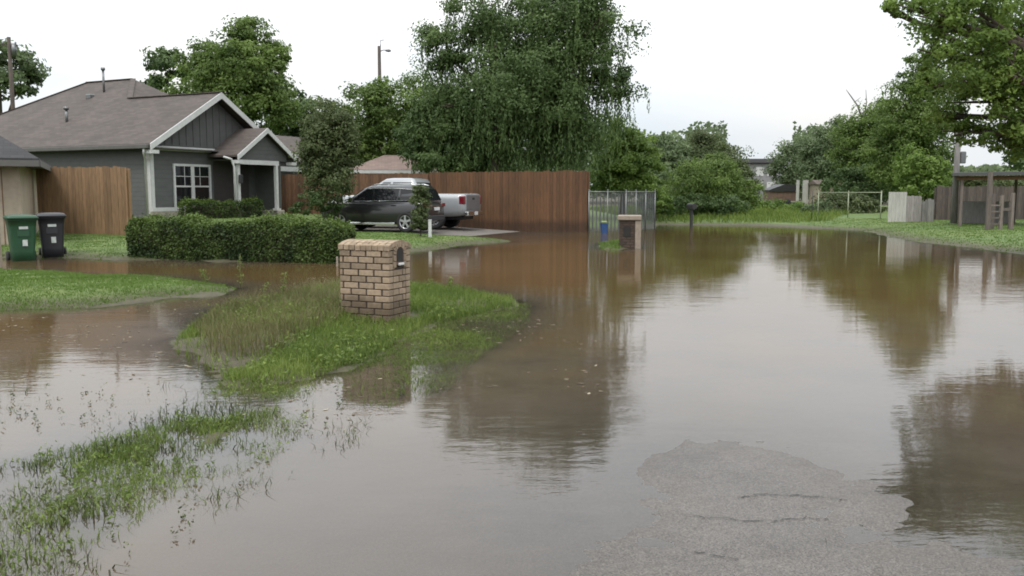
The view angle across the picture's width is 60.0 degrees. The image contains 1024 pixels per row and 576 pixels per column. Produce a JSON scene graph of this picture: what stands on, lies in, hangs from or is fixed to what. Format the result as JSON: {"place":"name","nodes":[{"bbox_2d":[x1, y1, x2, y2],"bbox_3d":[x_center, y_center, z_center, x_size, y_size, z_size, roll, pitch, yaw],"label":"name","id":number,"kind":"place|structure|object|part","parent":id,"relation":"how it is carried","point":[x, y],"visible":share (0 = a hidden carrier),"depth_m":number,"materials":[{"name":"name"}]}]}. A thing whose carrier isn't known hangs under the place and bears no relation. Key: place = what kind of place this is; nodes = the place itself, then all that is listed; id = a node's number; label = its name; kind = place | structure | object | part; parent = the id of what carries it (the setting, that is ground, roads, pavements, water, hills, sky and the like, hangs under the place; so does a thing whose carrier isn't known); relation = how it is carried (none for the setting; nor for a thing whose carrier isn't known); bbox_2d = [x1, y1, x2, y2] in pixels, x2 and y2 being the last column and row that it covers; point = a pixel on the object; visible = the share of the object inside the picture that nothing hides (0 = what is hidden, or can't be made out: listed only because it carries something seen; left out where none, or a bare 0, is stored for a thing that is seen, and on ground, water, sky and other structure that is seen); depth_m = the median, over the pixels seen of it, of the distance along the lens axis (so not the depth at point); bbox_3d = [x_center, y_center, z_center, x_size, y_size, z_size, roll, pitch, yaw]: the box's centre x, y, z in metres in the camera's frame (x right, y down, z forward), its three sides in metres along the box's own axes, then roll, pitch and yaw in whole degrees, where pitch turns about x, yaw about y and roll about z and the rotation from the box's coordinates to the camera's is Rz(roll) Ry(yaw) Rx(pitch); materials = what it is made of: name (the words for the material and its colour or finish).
{"place":"outdoors","nodes":[
{"label":"outdoors","id":0,"kind":"place"},
{"bbox_2d":[302,225,519,235],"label":"driveway","id":1,"kind":"structure","parent":0,"point":[458,231],"depth_m":33.74,"materials":[{"name":"concrete"}]},
{"bbox_2d":[321,184,444,231],"bbox_3d":[-4.724,-2.938,32.373,4.286,1.711,2.049,2,6,17],"label":"suv","id":2,"kind":"object","parent":1,"relation":"on","point":[382,204],"visible":0.66,"depth_m":31.51,"materials":[{"name":"grey paint"}]},
{"bbox_3d":[-5.352,-3.320,31.720,0.818,0.422,0.107,2,6,17],"label":"window","id":3,"kind":"part","parent":2,"relation":"part of","materials":[{"name":"black glass"}]},
{"bbox_3d":[-4.449,-3.297,31.439,0.934,0.418,0.108,2,6,18],"label":"window","id":4,"kind":"part","parent":2,"relation":"part of","materials":[{"name":"black glass"}]},
{"bbox_3d":[-3.610,-3.268,31.176,0.686,0.398,0.103,2,6,17],"label":"window","id":5,"kind":"part","parent":2,"relation":"part of","materials":[{"name":"black glass"}]},
{"bbox_3d":[-2.877,-3.341,31.762,0.202,0.397,1.391,2,6,17],"label":"rear window","id":6,"kind":"part","parent":2,"relation":"part of","materials":[{"name":"black glass"}]},
{"bbox_2d":[328,178,483,228],"bbox_3d":[-4.208,-3.367,35.185,5.932,1.960,2.340,2,6,17],"label":"pickup truck","id":7,"kind":"object","parent":1,"relation":"on","point":[458,207],"visible":0.31,"depth_m":34.01,"materials":[{"name":"white paint"}]},
{"bbox_3d":[-4.227,-3.862,34.229,0.820,0.430,0.106,2,6,17],"label":"window","id":8,"kind":"part","parent":7,"relation":"part of","materials":[{"name":"grey glass"}]},
{"bbox_2d":[335,301,531,409],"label":"sunken grass","id":9,"kind":"structure","parent":0,"point":[506,332],"depth_m":8.42,"materials":[{"name":"green plant"}]},
{"bbox_2d":[0,0,1022,167],"label":"sky","id":10,"kind":"structure","parent":0,"point":[758,67],"materials":[{"name":"white"}]},
{"bbox_2d":[0,225,1023,575],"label":"water","id":11,"kind":"structure","parent":0,"point":[838,319],"depth_m":9.07,"materials":[{"name":"brown liquid"}]},
{"bbox_2d":[0,379,355,573],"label":"drowned weeds","id":12,"kind":"object","parent":11,"relation":"on","point":[70,561],"visible":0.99,"depth_m":5.77,"materials":[{"name":"green plant"}]},
{"bbox_2d":[0,277,617,429],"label":"floating debris","id":13,"kind":"object","parent":11,"relation":"on","point":[290,400],"visible":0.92,"depth_m":7.73,"materials":[{"name":"brown plant"}]},
{"bbox_2d":[600,221,608,232],"bbox_3d":[3.508,-2.311,33.740,0.274,0.475,0.256,-1,6,-10],"label":"blue tote","id":14,"kind":"object","parent":11,"relation":"on","point":[604,226],"visible":0.94,"depth_m":33.64,"materials":[{"name":"plastic"}]},
{"bbox_2d":[0,194,1023,575],"bbox_3d":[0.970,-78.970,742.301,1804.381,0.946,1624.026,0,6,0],"label":"ground","id":15,"kind":"structure","parent":0,"point":[196,374],"depth_m":7.71,"materials":[{"name":"green plant"}]},
{"bbox_2d":[0,232,2,267],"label":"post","id":16,"kind":"object","parent":15,"relation":"on","point":[1,265],"visible":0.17,"depth_m":18.27,"materials":[{"name":"wood"}]},
{"bbox_2d":[1,37,17,108],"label":"utility pole","id":17,"kind":"object","parent":15,"relation":"on","point":[11,49],"visible":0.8,"depth_m":54.76,"materials":[{"name":"brown wood"}]},
{"bbox_2d":[3,214,38,260],"bbox_3d":[-11.189,-1.119,20.236,0.650,1.110,0.891,-4,8,-35],"label":"wheelie bin","id":18,"kind":"object","parent":15,"relation":"on","point":[21,231],"visible":0.92,"depth_m":19.96,"materials":[{"name":"plastic"}]},
{"bbox_2d":[0,136,52,244],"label":"garage","id":19,"kind":"structure","parent":15,"relation":"on","point":[19,166],"depth_m":23.28,"materials":[{"name":"brown wood"}]},
{"bbox_2d":[0,38,53,112],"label":"tree","id":20,"kind":"object","parent":15,"relation":"on","point":[27,72],"visible":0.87,"depth_m":60.26,"materials":[{"name":"green plant"}]},
{"bbox_2d":[36,212,66,257],"bbox_3d":[-10.973,-1.239,21.157,0.650,1.110,0.891,-3,7,-28],"label":"wheelie bin","id":21,"kind":"object","parent":15,"relation":"on","point":[51,228],"visible":0.81,"depth_m":20.85,"materials":[{"name":"plastic"}]},
{"bbox_2d":[36,166,132,234],"bbox_3d":[-13.628,-2.635,28.236,3.160,2.467,0.176,1,6,7],"label":"wooden fence","id":22,"kind":"object","parent":15,"relation":"on","point":[95,200],"visible":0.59,"depth_m":28.11,"materials":[{"name":"beige wood"}]},
{"bbox_2d":[0,267,235,310],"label":"lawn grass","id":23,"kind":"structure","parent":15,"relation":"on","point":[73,277],"depth_m":13.54,"materials":[{"name":"green plant"}]},
{"bbox_2d":[139,46,188,90],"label":"tree","id":24,"kind":"object","parent":15,"relation":"on","point":[163,61],"visible":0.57,"depth_m":63.63,"materials":[{"name":"green plant"}]},
{"bbox_2d":[0,67,349,217],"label":"house","id":25,"kind":"structure","parent":15,"relation":"on","point":[170,151],"depth_m":35.83,"materials":[{"name":"grey"}]},
{"bbox_2d":[172,164,211,206],"bbox_3d":[-12.627,-4.020,35.101,0.056,1.740,1.940,3,7,26],"label":"window","id":26,"kind":"structure","parent":25,"relation":"in","point":[192,181],"depth_m":35.02,"materials":[{"name":"clear glass"}]},
{"bbox_2d":[0,338,378,575],"bbox_3d":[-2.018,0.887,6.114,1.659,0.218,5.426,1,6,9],"label":"flooded grass","id":27,"kind":"structure","parent":15,"relation":"on","point":[174,470],"depth_m":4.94,"materials":[{"name":"green plant"}]},
{"bbox_2d":[199,269,209,282],"bbox_3d":[-5.030,-0.169,14.513,0.181,0.301,0.140,-3,7,-27],"label":"weed","id":28,"kind":"object","parent":15,"relation":"on","point":[202,271],"visible":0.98,"depth_m":14.49,"materials":[{"name":"green plant"}]},
{"bbox_2d":[177,195,264,218],"bbox_3d":[-11.353,-3.123,34.814,0.859,1.063,4.097,3,7,27],"label":"hedge","id":29,"kind":"object","parent":15,"relation":"on","point":[225,209],"visible":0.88,"depth_m":34.42,"materials":[{"name":"green plant"}]},
{"bbox_2d":[158,13,308,133],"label":"tree","id":30,"kind":"object","parent":15,"relation":"on","point":[239,72],"visible":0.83,"depth_m":51.79,"materials":[{"name":"green plant"}]},
{"bbox_2d":[235,254,243,287],"bbox_3d":[-4.390,-0.237,14.385,0.168,0.633,0.185,0,6,0],"label":"weed","id":31,"kind":"object","parent":15,"relation":"on","point":[240,276],"visible":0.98,"depth_m":14.37,"materials":[{"name":"green plant"}]},
{"bbox_2d":[124,209,356,263],"bbox_3d":[-6.287,-1.106,20.522,5.493,1.469,1.527,2,6,14],"label":"hedge","id":32,"kind":"object","parent":15,"relation":"on","point":[268,237],"visible":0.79,"depth_m":19.95,"materials":[{"name":"green plant"}]},
{"bbox_2d":[1,231,507,258],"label":"yard grass","id":33,"kind":"structure","parent":15,"relation":"on","point":[360,236],"depth_m":25.82,"materials":[{"name":"green plant"}]},
{"bbox_2d":[189,273,348,357],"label":"dry grass","id":34,"kind":"structure","parent":15,"relation":"on","point":[272,330],"depth_m":9.84,"materials":[{"name":"green plant"}]},
{"bbox_2d":[277,272,289,295],"bbox_3d":[-3.181,0.005,12.296,0.173,0.448,0.172,-4,7,-33],"label":"weed","id":35,"kind":"object","parent":15,"relation":"on","point":[282,287],"visible":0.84,"depth_m":12.27,"materials":[{"name":"green plant"}]},
{"bbox_2d":[260,88,363,166],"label":"tree","id":36,"kind":"object","parent":15,"relation":"on","point":[295,132],"visible":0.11,"depth_m":58.56,"materials":[{"name":"green plant"}]},
{"bbox_2d":[288,190,344,218],"bbox_3d":[-6.615,-2.578,30.417,1.799,1.588,1.366,3,7,24],"label":"shrub","id":37,"kind":"object","parent":15,"relation":"on","point":[298,205],"visible":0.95,"depth_m":30.21,"materials":[{"name":"green plant"}]},
{"bbox_2d":[288,95,366,219],"bbox_3d":[-6.374,-4.200,30.595,2.624,4.807,2.523,0,6,0],"label":"tree","id":38,"kind":"object","parent":15,"relation":"on","point":[324,145],"visible":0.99,"depth_m":30.19,"materials":[{"name":"green plant"}]},
{"bbox_2d":[172,278,515,385],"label":"grass","id":39,"kind":"structure","parent":15,"relation":"on","point":[439,293],"depth_m":9.47,"materials":[{"name":"green plant"}]},
{"bbox_2d":[281,173,428,213],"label":"wooden fence","id":40,"kind":"object","parent":15,"relation":"on","point":[290,191],"visible":0.19,"depth_m":40.80,"materials":[{"name":"brown wood"}]},
{"bbox_2d":[338,239,410,325],"bbox_3d":[-1.599,0.046,10.462,0.715,1.237,0.490,3,7,24],"label":"brick mailbox","id":41,"kind":"object","parent":15,"relation":"on","point":[374,277],"visible":0.77,"depth_m":10.25,"materials":[{"name":"beige brick"}]},
{"bbox_2d":[397,248,402,261],"bbox_3d":[-1.298,-0.387,10.280,0.004,0.161,0.133,3,7,24],"label":"mail door","id":42,"kind":"structure","parent":41,"relation":"in","point":[399,252],"depth_m":10.27,"materials":[{"name":"black metal"}]},
{"bbox_2d":[378,40,390,149],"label":"utility pole","id":43,"kind":"object","parent":15,"relation":"on","point":[379,59],"visible":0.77,"depth_m":56.67,"materials":[{"name":"grey wood"}]},
{"bbox_2d":[338,66,440,161],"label":"tree","id":44,"kind":"object","parent":15,"relation":"on","point":[380,120],"visible":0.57,"depth_m":48.36,"materials":[{"name":"green plant"}]},
{"bbox_2d":[352,155,437,173],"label":"house","id":45,"kind":"structure","parent":15,"relation":"on","point":[389,164],"depth_m":45.93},
{"bbox_2d":[408,184,432,235],"bbox_3d":[-2.875,-2.364,27.749,0.776,1.792,0.892,0,6,0],"label":"shrub","id":46,"kind":"object","parent":15,"relation":"on","point":[420,197],"visible":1,"depth_m":27.64,"materials":[{"name":"green plant"}]},
{"bbox_2d":[428,220,431,236],"bbox_3d":[-2.557,-1.803,27.662,0.120,0.650,0.120,0,6,0],"label":"marker post","id":47,"kind":"object","parent":15,"relation":"on","point":[429,228],"visible":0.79,"depth_m":27.62,"materials":[{"name":"white plastic"}]},
{"bbox_2d":[390,81,488,173],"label":"tree","id":48,"kind":"object","parent":15,"relation":"on","point":[415,137],"visible":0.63,"depth_m":41.43,"materials":[{"name":"green plant"}]},
{"bbox_2d":[448,277,454,290],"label":"weed","id":49,"kind":"object","parent":15,"relation":"on","point":[450,282],"visible":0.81,"depth_m":13.21,"materials":[{"name":"green plant"}]},
{"bbox_2d":[429,170,589,231],"bbox_3d":[-0.254,-3.449,36.484,7.290,2.707,0.176,3,7,26],"label":"wooden fence","id":50,"kind":"object","parent":15,"relation":"on","point":[541,201],"visible":0.62,"depth_m":36.00,"materials":[{"name":"red wood"}]},
{"bbox_2d":[406,0,651,198],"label":"tree","id":51,"kind":"object","parent":15,"relation":"on","point":[533,91],"visible":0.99,"depth_m":39.95,"materials":[{"name":"green plant"}]},
{"bbox_2d":[598,239,623,249],"bbox_3d":[3.076,-1.311,26.241,1.136,0.299,5.411,1,6,6],"label":"grass tuft","id":52,"kind":"object","parent":15,"relation":"on","point":[610,244],"visible":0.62,"depth_m":25.08,"materials":[{"name":"green plant"}]},
{"bbox_2d":[588,189,655,231],"bbox_3d":[4.661,-3.010,35.895,3.890,1.960,0.570,-5,8,-38],"label":"chain link fence","id":53,"kind":"object","parent":15,"relation":"on","point":[615,199],"visible":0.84,"depth_m":35.40,"materials":[{"name":"grey metal"}]},
{"bbox_2d":[589,116,666,214],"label":"tree","id":54,"kind":"object","parent":15,"relation":"on","point":[634,174],"visible":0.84,"depth_m":44.73,"materials":[{"name":"green plant"}]},
{"bbox_2d":[617,215,641,248],"bbox_3d":[3.274,-1.427,24.754,0.660,1.210,0.650,1,6,8],"label":"brick mailbox","id":55,"kind":"object","parent":15,"relation":"on","point":[630,232],"visible":0.8,"depth_m":24.46,"materials":[{"name":"brick"}]},
{"bbox_2d":[623,227,630,236],"bbox_3d":[3.176,-1.552,24.469,0.200,0.280,0.012,1,6,8],"label":"mail door","id":56,"kind":"structure","parent":55,"relation":"in","point":[627,230],"depth_m":24.46,"materials":[{"name":"black metal"}]},
{"bbox_2d":[637,184,674,220],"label":"shrub","id":57,"kind":"object","parent":15,"relation":"on","point":[661,204],"visible":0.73,"depth_m":43.77,"materials":[{"name":"green plant"}]},
{"bbox_2d":[637,131,708,196],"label":"tree","id":58,"kind":"object","parent":15,"relation":"on","point":[675,152],"visible":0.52,"depth_m":60.03,"materials":[{"name":"green plant"}]},
{"bbox_2d":[350,120,1023,199],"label":"woods","id":59,"kind":"object","parent":15,"relation":"on","point":[971,167],"visible":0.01,"depth_m":133.49,"materials":[{"name":"green plant"}]},
{"bbox_2d":[687,203,696,226],"bbox_3d":[7.944,-3.041,39.253,0.215,1.400,0.520,-2,7,-20],"label":"post mailbox","id":60,"kind":"object","parent":15,"relation":"on","point":[691,206],"visible":0.79,"depth_m":39.18,"materials":[{"name":"grey metal"}]},
{"bbox_2d":[642,192,754,216],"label":"shrub","id":61,"kind":"object","parent":15,"relation":"on","point":[713,204],"visible":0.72,"depth_m":45.63,"materials":[{"name":"green plant"}]},
{"bbox_2d":[659,151,767,214],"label":"tree","id":62,"kind":"object","parent":15,"relation":"on","point":[717,176],"visible":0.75,"depth_m":47.70,"materials":[{"name":"green plant"}]},
{"bbox_2d":[664,126,763,195],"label":"tree","id":63,"kind":"object","parent":15,"relation":"on","point":[706,140],"visible":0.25,"depth_m":62.78,"materials":[{"name":"green plant"}]},
{"bbox_2d":[738,159,782,202],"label":"apartment building","id":64,"kind":"structure","parent":15,"relation":"on","point":[758,164],"depth_m":118.98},
{"bbox_2d":[756,167,763,175],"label":"window","id":65,"kind":"structure","parent":64,"relation":"in","point":[758,171],"depth_m":118.96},
{"bbox_2d":[762,184,801,204],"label":"house","id":66,"kind":"structure","parent":15,"relation":"on","point":[784,192],"depth_m":69.68,"materials":[{"name":"brick"}]},
{"bbox_2d":[751,197,814,210],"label":"shrub","id":67,"kind":"object","parent":15,"relation":"on","point":[770,204],"visible":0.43,"depth_m":55.45,"materials":[{"name":"green plant"}]},
{"bbox_2d":[760,132,814,201],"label":"tree","id":68,"kind":"object","parent":15,"relation":"on","point":[779,161],"visible":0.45,"depth_m":103.19,"materials":[{"name":"green plant"}]},
{"bbox_2d":[796,179,799,200],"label":"upright panel","id":69,"kind":"object","parent":15,"relation":"on","point":[797,188],"visible":0.67,"depth_m":67.54,"materials":[{"name":"white wood"}]},
{"bbox_2d":[802,179,808,204],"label":"upright panel","id":70,"kind":"object","parent":15,"relation":"on","point":[805,191],"visible":0.67,"depth_m":67.55,"materials":[{"name":"grey wood"}]},
{"bbox_2d":[800,198,835,212],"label":"shrub","id":71,"kind":"object","parent":15,"relation":"on","point":[808,207],"visible":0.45,"depth_m":49.39,"materials":[{"name":"green plant"}]},
{"bbox_2d":[791,114,857,185],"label":"tree","id":72,"kind":"object","parent":15,"relation":"on","point":[815,164],"visible":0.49,"depth_m":81.84,"materials":[{"name":"green plant"}]},
{"bbox_2d":[808,180,844,203],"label":"shed","id":73,"kind":"structure","parent":15,"relation":"on","point":[813,185],"depth_m":66.37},
{"bbox_2d":[808,191,887,213],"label":"shrub","id":74,"kind":"object","parent":15,"relation":"on","point":[839,200],"visible":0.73,"depth_m":51.22,"materials":[{"name":"green plant"}]},
{"bbox_2d":[817,190,881,218],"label":"pipe fence","id":75,"kind":"object","parent":15,"relation":"on","point":[848,192],"visible":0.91,"depth_m":44.73,"materials":[{"name":"metal"}]},
{"bbox_2d":[816,160,896,207],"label":"shrub","id":76,"kind":"object","parent":15,"relation":"on","point":[857,183],"visible":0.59,"depth_m":60.72,"materials":[{"name":"green plant"}]},
{"bbox_2d":[824,93,907,195],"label":"tree","id":77,"kind":"object","parent":15,"relation":"on","point":[855,131],"visible":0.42,"depth_m":64.56,"materials":[{"name":"green plant"}]},
{"bbox_2d":[846,90,866,117],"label":"dead branch","id":78,"kind":"object","parent":77,"relation":"attached to","point":[857,104],"visible":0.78,"depth_m":64.89,"materials":[{"name":"grey wood"}]},
{"bbox_2d":[888,192,906,221],"bbox_3d":[17.009,-3.465,39.183,0.740,1.581,0.126,2,7,18],"label":"metal sheet","id":79,"kind":"object","parent":15,"relation":"on","point":[897,202],"visible":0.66,"depth_m":39.12,"materials":[{"name":"grey metal"}]},
{"bbox_2d":[781,217,1023,251],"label":"bank grass","id":80,"kind":"structure","parent":15,"relation":"on","point":[965,230],"depth_m":32.37,"materials":[{"name":"green plant"}]},
{"bbox_2d":[850,48,970,203],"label":"tree","id":81,"kind":"object","parent":15,"relation":"on","point":[901,131],"visible":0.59,"depth_m":54.45,"materials":[{"name":"green plant"}]},
{"bbox_2d":[906,196,921,221],"bbox_3d":[17.661,-3.347,39.189,0.786,1.467,0.174,1,6,8],"label":"board panel","id":82,"kind":"object","parent":15,"relation":"on","point":[913,211],"visible":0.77,"depth_m":39.09,"materials":[{"name":"beige wood"}]},
{"bbox_2d":[888,142,953,200],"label":"tree","id":83,"kind":"object","parent":15,"relation":"on","point":[923,175],"visible":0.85,"depth_m":47.38,"materials":[{"name":"green plant"}]},
{"bbox_2d":[921,198,934,221],"bbox_3d":[18.390,-3.301,39.294,0.564,1.324,0.176,1,6,12],"label":"board panel","id":84,"kind":"object","parent":15,"relation":"on","point":[927,210],"visible":0.76,"depth_m":39.20,"materials":[{"name":"grey wood"}]},
{"bbox_2d":[879,0,1023,162],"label":"tree","id":85,"kind":"object","parent":15,"relation":"on","point":[994,79],"visible":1,"depth_m":18.04,"materials":[{"name":"green plant"}]},
{"bbox_2d":[950,133,965,222],"bbox_3d":[19.012,-4.614,37.220,1.058,4.405,0.300,0,6,0],"label":"utility pole","id":86,"kind":"object","parent":15,"relation":"on","point":[959,157],"visible":0.61,"depth_m":37.15,"materials":[{"name":"grey wood"}]},
{"bbox_2d":[934,186,1023,219],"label":"wooden fence","id":87,"kind":"object","parent":15,"relation":"on","point":[942,200],"visible":0.44,"depth_m":40.78,"materials":[{"name":"grey wood"}]},
{"bbox_2d":[945,175,1023,186],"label":"shrub","id":88,"kind":"object","parent":15,"relation":"on","point":[981,183],"visible":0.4,"depth_m":54.63,"materials":[{"name":"green plant"}]},
{"bbox_2d":[952,171,1023,226],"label":"carport","id":89,"kind":"object","parent":15,"relation":"on","point":[972,212],"visible":0.54,"depth_m":36.29,"materials":[{"name":"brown wood"}]},
{"bbox_2d":[985,171,1014,229],"bbox_3d":[17.385,-3.022,31.704,1.178,2.247,0.810,0,6,0],"label":"climbing frame","id":90,"kind":"object","parent":15,"relation":"on","point":[990,218],"visible":0.82,"depth_m":31.36,"materials":[{"name":"wood"}]},
{"bbox_2d":[1001,144,1023,175],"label":"tree","id":91,"kind":"object","parent":15,"relation":"on","point":[1018,164],"visible":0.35,"depth_m":60.51,"materials":[{"name":"green plant"}]},
{"bbox_2d":[231,362,1023,575],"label":"road","id":92,"kind":"structure","parent":0,"point":[608,485],"depth_m":4.54,"materials":[{"name":"grey asphalt"}]},
{"bbox_2d":[688,493,844,559],"bbox_3d":[1.152,1.095,4.182,0.685,0.012,0.998,3,7,28],"label":"road crack","id":93,"kind":"object","parent":92,"relation":"on","point":[754,520],"visible":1,"depth_m":4.21,"materials":[{"name":"grey asphalt"}]},
{"bbox_2d":[590,202,848,223],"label":"tall grass","id":94,"kind":"structure","parent":0,"point":[763,214],"depth_m":44.62,"materials":[{"name":"green plant"}]}
]}

